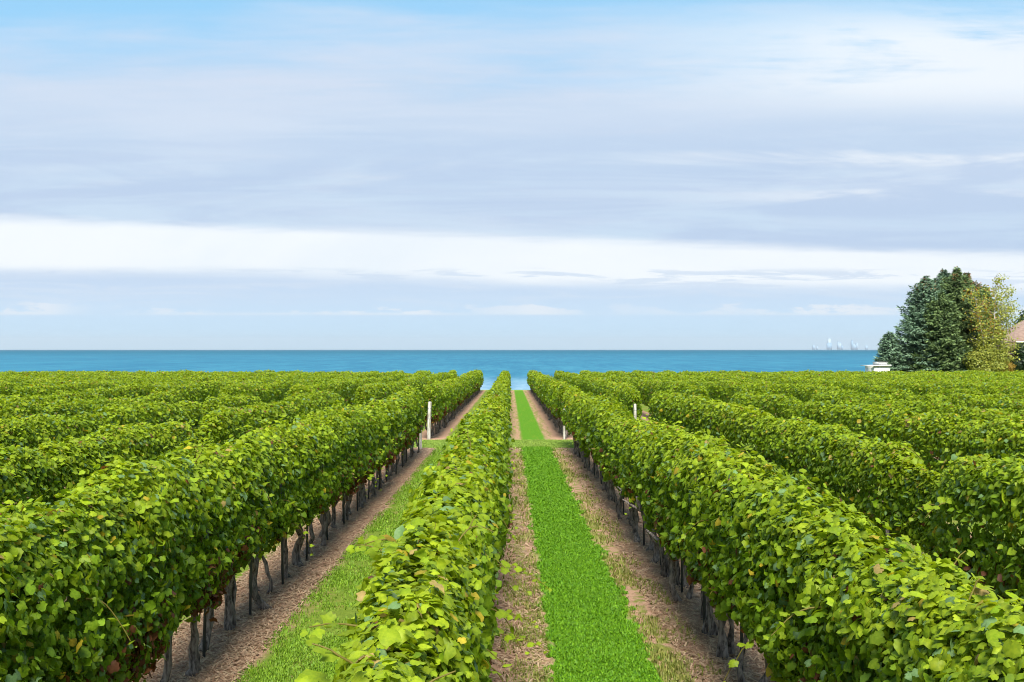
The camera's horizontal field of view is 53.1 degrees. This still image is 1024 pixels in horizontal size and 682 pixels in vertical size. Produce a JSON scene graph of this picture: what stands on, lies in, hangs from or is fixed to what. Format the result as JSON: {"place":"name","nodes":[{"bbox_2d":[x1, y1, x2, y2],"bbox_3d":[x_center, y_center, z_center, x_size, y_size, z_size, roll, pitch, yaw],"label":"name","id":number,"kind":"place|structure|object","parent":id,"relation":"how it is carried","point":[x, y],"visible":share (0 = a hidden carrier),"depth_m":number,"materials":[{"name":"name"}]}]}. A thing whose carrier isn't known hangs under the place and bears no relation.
{"place":"outdoors","nodes":[
{"label":"outdoors","id":0,"kind":"place"},
{"bbox_2d":[0,350,879,389],"bbox_3d":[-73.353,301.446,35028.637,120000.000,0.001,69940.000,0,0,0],"label":"lake","id":1,"kind":"structure","parent":0,"point":[518,365],"depth_m":750.16,"materials":[{"name":"liquid"}]},
{"bbox_2d":[826,343,831,349],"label":"tower","id":2,"kind":"structure","parent":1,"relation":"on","point":[828,346],"depth_m":44969.09,"materials":[{"name":"glass"}]},
{"bbox_2d":[413,439,573,447],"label":"crossing grass","id":3,"kind":"structure","parent":0,"point":[432,443],"depth_m":37.97,"materials":[{"name":"green plant"}]},
{"bbox_2d":[0,0,1023,349],"label":"sky","id":4,"kind":"structure","parent":0,"point":[175,174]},
{"bbox_2d":[3,390,1023,681],"bbox_3d":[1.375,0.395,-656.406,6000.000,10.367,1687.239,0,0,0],"label":"ground","id":5,"kind":"structure","parent":0,"point":[529,420],"depth_m":15.62,"materials":[{"name":"brown soil"}]},
{"bbox_2d":[2,370,61,374],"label":"vine row","id":6,"kind":"object","parent":5,"relation":"on","point":[25,372],"visible":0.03,"depth_m":96.79,"materials":[{"name":"green plant"}]},
{"bbox_2d":[0,370,92,374],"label":"vine row","id":7,"kind":"object","parent":5,"relation":"on","point":[23,372],"visible":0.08,"depth_m":93.77,"materials":[{"name":"green plant"}]},
{"bbox_2d":[0,389,101,412],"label":"vine row","id":8,"kind":"object","parent":5,"relation":"on","point":[69,396],"visible":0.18,"depth_m":31.63,"materials":[{"name":"green plant"}]},
{"bbox_2d":[0,370,117,375],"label":"vine row","id":9,"kind":"object","parent":5,"relation":"on","point":[41,373],"visible":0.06,"depth_m":91.75,"materials":[{"name":"green plant"}]},
{"bbox_2d":[1,370,144,376],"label":"vine row","id":10,"kind":"object","parent":5,"relation":"on","point":[85,372],"visible":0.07,"depth_m":92.89,"materials":[{"name":"green plant"}]},
{"bbox_2d":[4,371,166,377],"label":"vine row","id":11,"kind":"object","parent":5,"relation":"on","point":[45,375],"visible":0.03,"depth_m":79.60,"materials":[{"name":"green plant"}]},
{"bbox_2d":[0,389,183,436],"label":"vine row","id":12,"kind":"object","parent":5,"relation":"on","point":[74,407],"visible":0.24,"depth_m":25.77,"materials":[{"name":"green plant"}]},
{"bbox_2d":[0,369,196,378],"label":"vine row","id":13,"kind":"object","parent":5,"relation":"on","point":[121,373],"visible":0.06,"depth_m":83.75,"materials":[{"name":"green plant"}]},
{"bbox_2d":[0,370,225,380],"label":"vine row","id":14,"kind":"object","parent":5,"relation":"on","point":[135,374],"visible":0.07,"depth_m":79.27,"materials":[{"name":"green plant"}]},
{"bbox_2d":[0,370,241,385],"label":"vine row","id":15,"kind":"object","parent":5,"relation":"on","point":[14,379],"visible":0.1,"depth_m":65.40,"materials":[{"name":"green plant"}]},
{"bbox_2d":[0,393,262,491],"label":"vine row","id":16,"kind":"object","parent":5,"relation":"on","point":[32,433],"visible":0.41,"depth_m":21.54,"materials":[{"name":"green plant"}]},
{"bbox_2d":[0,369,274,394],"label":"vine row","id":17,"kind":"object","parent":5,"relation":"on","point":[100,378],"visible":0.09,"depth_m":65.20,"materials":[{"name":"green plant"}]},
{"bbox_2d":[0,370,302,397],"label":"vine row","id":18,"kind":"object","parent":5,"relation":"on","point":[10,388],"visible":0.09,"depth_m":51.01,"materials":[{"name":"green plant"}]},
{"bbox_2d":[11,371,325,396],"bbox_3d":[-19.550,3.161,73.888,1.104,2.424,67.747,0,0,0],"label":"vine row","id":19,"kind":"object","parent":5,"relation":"on","point":[45,390],"visible":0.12,"depth_m":47.12,"materials":[{"name":"green plant"}]},
{"bbox_2d":[0,390,343,513],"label":"vine row","id":20,"kind":"object","parent":5,"relation":"on","point":[26,472],"visible":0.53,"depth_m":14.91,"materials":[{"name":"green plant"}]},
{"bbox_2d":[0,383,425,681],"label":"vine row","id":21,"kind":"object","parent":5,"relation":"on","point":[124,560],"visible":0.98,"depth_m":8.70,"materials":[{"name":"green plant"}]},
{"bbox_2d":[84,371,352,401],"bbox_3d":[-16.809,3.255,74.060,1.075,2.426,68.029,0,0,0],"label":"vine row","id":22,"kind":"object","parent":5,"relation":"on","point":[134,390],"visible":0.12,"depth_m":46.51,"materials":[{"name":"green plant"}]},
{"bbox_2d":[149,370,378,411],"bbox_3d":[-14.123,3.163,74.209,0.983,2.410,68.387,0,0,0],"label":"vine row","id":23,"kind":"object","parent":5,"relation":"on","point":[210,388],"visible":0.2,"depth_m":47.13,"materials":[{"name":"green plant"}]},
{"bbox_2d":[218,370,404,403],"bbox_3d":[-11.429,3.181,73.858,0.996,2.433,67.644,0,0,0],"label":"vine row","id":24,"kind":"object","parent":5,"relation":"on","point":[279,387],"visible":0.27,"depth_m":48.59,"materials":[{"name":"green plant"}]},
{"bbox_2d":[232,446,442,681],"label":"alley grass","id":25,"kind":"structure","parent":5,"relation":"on","point":[286,673],"depth_m":12.05,"materials":[{"name":"green plant"}]},
{"bbox_2d":[287,370,430,406],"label":"vine row","id":26,"kind":"object","parent":5,"relation":"on","point":[348,387],"visible":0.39,"depth_m":52.83,"materials":[{"name":"green plant"}]},
{"bbox_2d":[354,370,457,405],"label":"vine row","id":27,"kind":"object","parent":5,"relation":"on","point":[365,392],"visible":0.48,"depth_m":49.40,"materials":[{"name":"green plant"}]},
{"bbox_2d":[261,385,551,681],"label":"vine row","id":28,"kind":"object","parent":5,"relation":"on","point":[426,597],"visible":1,"depth_m":5.23,"materials":[{"name":"green plant"}]},
{"bbox_2d":[419,430,421,449],"bbox_3d":[-3.175,3.040,35.569,0.116,1.550,0.116,0,0,0],"label":"end post","id":29,"kind":"object","parent":5,"relation":"on","point":[420,441],"visible":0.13,"depth_m":35.53,"materials":[{"name":"white wood"}]},
{"bbox_2d":[427,402,431,439],"bbox_3d":[-3.244,3.141,40.118,0.189,1.534,0.158,0,0,0],"label":"end post","id":30,"kind":"object","parent":5,"relation":"on","point":[429,423],"visible":0.94,"depth_m":40.06,"materials":[{"name":"white wood"}]},
{"bbox_2d":[139,447,765,681],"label":"straw litter","id":31,"kind":"object","parent":5,"relation":"on","point":[208,677],"visible":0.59,"depth_m":12.48,"materials":[{"name":"brown plant"}]},
{"bbox_2d":[421,369,483,435],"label":"vine row","id":32,"kind":"object","parent":5,"relation":"on","point":[453,396],"visible":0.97,"depth_m":48.22,"materials":[{"name":"green plant"}]},
{"bbox_2d":[488,370,511,409],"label":"vine row","id":33,"kind":"object","parent":5,"relation":"on","point":[503,380],"visible":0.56,"depth_m":49.67,"materials":[{"name":"green plant"}]},
{"bbox_2d":[526,370,573,438],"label":"vine row","id":34,"kind":"object","parent":5,"relation":"on","point":[547,391],"visible":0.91,"depth_m":49.83,"materials":[{"name":"green plant"}]},
{"bbox_2d":[519,446,663,681],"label":"clover grass","id":35,"kind":"structure","parent":5,"relation":"on","point":[584,608],"depth_m":13.24,"materials":[{"name":"green plant"}]},
{"bbox_2d":[554,370,642,420],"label":"vine row","id":36,"kind":"object","parent":5,"relation":"on","point":[629,394],"visible":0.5,"depth_m":49.97,"materials":[{"name":"green plant"}]},
{"bbox_2d":[499,447,722,681],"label":"weeds","id":37,"kind":"object","parent":5,"relation":"on","point":[667,674],"visible":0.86,"depth_m":13.18,"materials":[{"name":"green plant"}]},
{"bbox_2d":[579,370,709,406],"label":"vine row","id":38,"kind":"object","parent":5,"relation":"on","point":[646,387],"visible":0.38,"depth_m":53.34,"materials":[{"name":"green plant"}]},
{"bbox_2d":[606,370,778,402],"bbox_3d":[10.172,3.124,74.302,1.039,2.543,68.365,0,0,0],"label":"vine row","id":39,"kind":"object","parent":5,"relation":"on","point":[729,388],"visible":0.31,"depth_m":48.88,"materials":[{"name":"green plant"}]},
{"bbox_2d":[633,370,843,402],"bbox_3d":[12.903,3.196,73.921,1.029,2.357,67.690,0,0,0],"label":"vine row","id":40,"kind":"object","parent":5,"relation":"on","point":[804,392],"visible":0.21,"depth_m":47.67,"materials":[{"name":"green plant"}]},
{"bbox_2d":[659,370,914,401],"bbox_3d":[15.587,3.185,74.151,1.018,2.489,68.027,0,0,0],"label":"vine row","id":41,"kind":"object","parent":5,"relation":"on","point":[859,387],"visible":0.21,"depth_m":49.28,"materials":[{"name":"green plant"}]},
{"bbox_2d":[561,385,1023,681],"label":"vine row","id":42,"kind":"object","parent":5,"relation":"on","point":[803,580],"visible":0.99,"depth_m":7.32,"materials":[{"name":"green plant"}]},
{"bbox_2d":[683,370,982,398],"bbox_3d":[18.277,3.171,74.306,1.025,2.358,68.388,0,0,0],"label":"vine row","id":43,"kind":"object","parent":5,"relation":"on","point":[919,388],"visible":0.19,"depth_m":47.97,"materials":[{"name":"green plant"}]},
{"bbox_2d":[648,389,1023,605],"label":"vine row","id":44,"kind":"object","parent":5,"relation":"on","point":[989,490],"visible":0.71,"depth_m":12.69,"materials":[{"name":"green plant"}]},
{"bbox_2d":[711,370,1023,396],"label":"vine row","id":45,"kind":"object","parent":5,"relation":"on","point":[991,389],"visible":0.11,"depth_m":49.13,"materials":[{"name":"green plant"}]},
{"bbox_2d":[860,362,891,372],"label":"boathouse","id":46,"kind":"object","parent":5,"relation":"on","point":[879,366],"visible":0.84,"depth_m":113.34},
{"bbox_2d":[729,390,1023,487],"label":"vine row","id":47,"kind":"object","parent":5,"relation":"on","point":[924,432],"visible":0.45,"depth_m":18.77,"materials":[{"name":"green plant"}]},
{"bbox_2d":[736,370,1023,394],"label":"vine row","id":48,"kind":"object","parent":5,"relation":"on","point":[1004,384],"visible":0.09,"depth_m":62.67,"materials":[{"name":"green plant"}]},
{"bbox_2d":[873,331,907,370],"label":"spruce tree","id":49,"kind":"object","parent":5,"relation":"on","point":[890,352],"visible":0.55,"depth_m":115.51,"materials":[{"name":"green plant"}]},
{"bbox_2d":[760,371,1022,384],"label":"vine row","id":50,"kind":"object","parent":5,"relation":"on","point":[935,377],"visible":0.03,"depth_m":64.28,"materials":[{"name":"green plant"}]},
{"bbox_2d":[791,369,1023,382],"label":"vine row","id":51,"kind":"object","parent":5,"relation":"on","point":[984,379],"visible":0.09,"depth_m":68.15,"materials":[{"name":"green plant"}]},
{"bbox_2d":[809,388,1023,460],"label":"vine row","id":52,"kind":"object","parent":5,"relation":"on","point":[966,413],"visible":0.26,"depth_m":25.33,"materials":[{"name":"green plant"}]},
{"bbox_2d":[814,370,1022,380],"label":"vine row","id":53,"kind":"object","parent":5,"relation":"on","point":[953,376],"visible":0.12,"depth_m":75.12,"materials":[{"name":"green plant"}]},
{"bbox_2d":[837,370,1023,378],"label":"vine row","id":54,"kind":"object","parent":5,"relation":"on","point":[906,373],"visible":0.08,"depth_m":89.67,"materials":[{"name":"green plant"}]},
{"bbox_2d":[894,275,967,371],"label":"spruce tree","id":55,"kind":"object","parent":5,"relation":"on","point":[921,296],"visible":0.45,"depth_m":115.94,"materials":[{"name":"green plant"}]},
{"bbox_2d":[907,292,973,371],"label":"spruce tree","id":56,"kind":"object","parent":5,"relation":"on","point":[945,322],"visible":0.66,"depth_m":113.54,"materials":[{"name":"green plant"}]},
{"bbox_2d":[872,370,1014,377],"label":"vine row","id":57,"kind":"object","parent":5,"relation":"on","point":[954,373],"visible":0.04,"depth_m":84.56,"materials":[{"name":"green plant"}]},
{"bbox_2d":[932,268,963,331],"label":"spruce tree","id":58,"kind":"object","parent":5,"relation":"on","point":[942,274],"visible":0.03,"depth_m":120.98,"materials":[{"name":"green plant"}]},
{"bbox_2d":[889,391,1023,415],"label":"vine row","id":59,"kind":"object","parent":5,"relation":"on","point":[970,401],"visible":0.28,"depth_m":28.62,"materials":[{"name":"green plant"}]},
{"bbox_2d":[898,370,1019,376],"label":"vine row","id":60,"kind":"object","parent":5,"relation":"on","point":[993,374],"visible":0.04,"depth_m":86.25,"materials":[{"name":"green plant"}]},
{"bbox_2d":[937,266,986,364],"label":"spruce tree","id":61,"kind":"object","parent":5,"relation":"on","point":[958,278],"visible":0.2,"depth_m":116.89,"materials":[{"name":"green plant"}]},
{"bbox_2d":[916,370,1020,374],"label":"vine row","id":62,"kind":"object","parent":5,"relation":"on","point":[978,372],"visible":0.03,"depth_m":93.83,"materials":[{"name":"green plant"}]},
{"bbox_2d":[955,272,991,370],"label":"spruce tree","id":63,"kind":"object","parent":5,"relation":"on","point":[974,283],"visible":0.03,"depth_m":119.40,"materials":[{"name":"green plant"}]},
{"bbox_2d":[975,282,996,333],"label":"leafy tree","id":64,"kind":"object","parent":5,"relation":"on","point":[985,291],"visible":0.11,"depth_m":123.17,"materials":[{"name":"green plant"}]},
{"bbox_2d":[962,344,1012,371],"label":"shrub","id":65,"kind":"object","parent":5,"relation":"on","point":[990,364],"visible":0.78,"depth_m":111.95,"materials":[{"name":"green plant"}]},
{"bbox_2d":[961,273,1023,370],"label":"birch tree","id":66,"kind":"object","parent":5,"relation":"on","point":[997,336],"visible":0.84,"depth_m":113.67,"materials":[{"name":"green plant"}]},
{"bbox_2d":[973,391,1023,409],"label":"vine row","id":67,"kind":"object","parent":5,"relation":"on","point":[999,396],"visible":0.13,"depth_m":32.67,"materials":[{"name":"green plant"}]},
{"bbox_2d":[999,361,1015,371],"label":"shrub","id":68,"kind":"object","parent":5,"relation":"on","point":[1011,365],"visible":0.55,"depth_m":112.22,"materials":[{"name":"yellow plant"}]},
{"bbox_2d":[997,320,1023,350],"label":"house","id":69,"kind":"structure","parent":5,"relation":"on","point":[1018,333],"depth_m":126.62,"materials":[{"name":"brick"}]},
{"bbox_2d":[1009,342,1023,371],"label":"shrub","id":70,"kind":"object","parent":5,"relation":"on","point":[1019,364],"visible":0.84,"depth_m":113.76,"materials":[{"name":"green plant"}]},
{"bbox_2d":[1013,310,1023,324],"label":"leafy tree","id":71,"kind":"object","parent":5,"relation":"on","point":[1021,318],"visible":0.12,"depth_m":146.22,"materials":[{"name":"green plant"}]}
]}

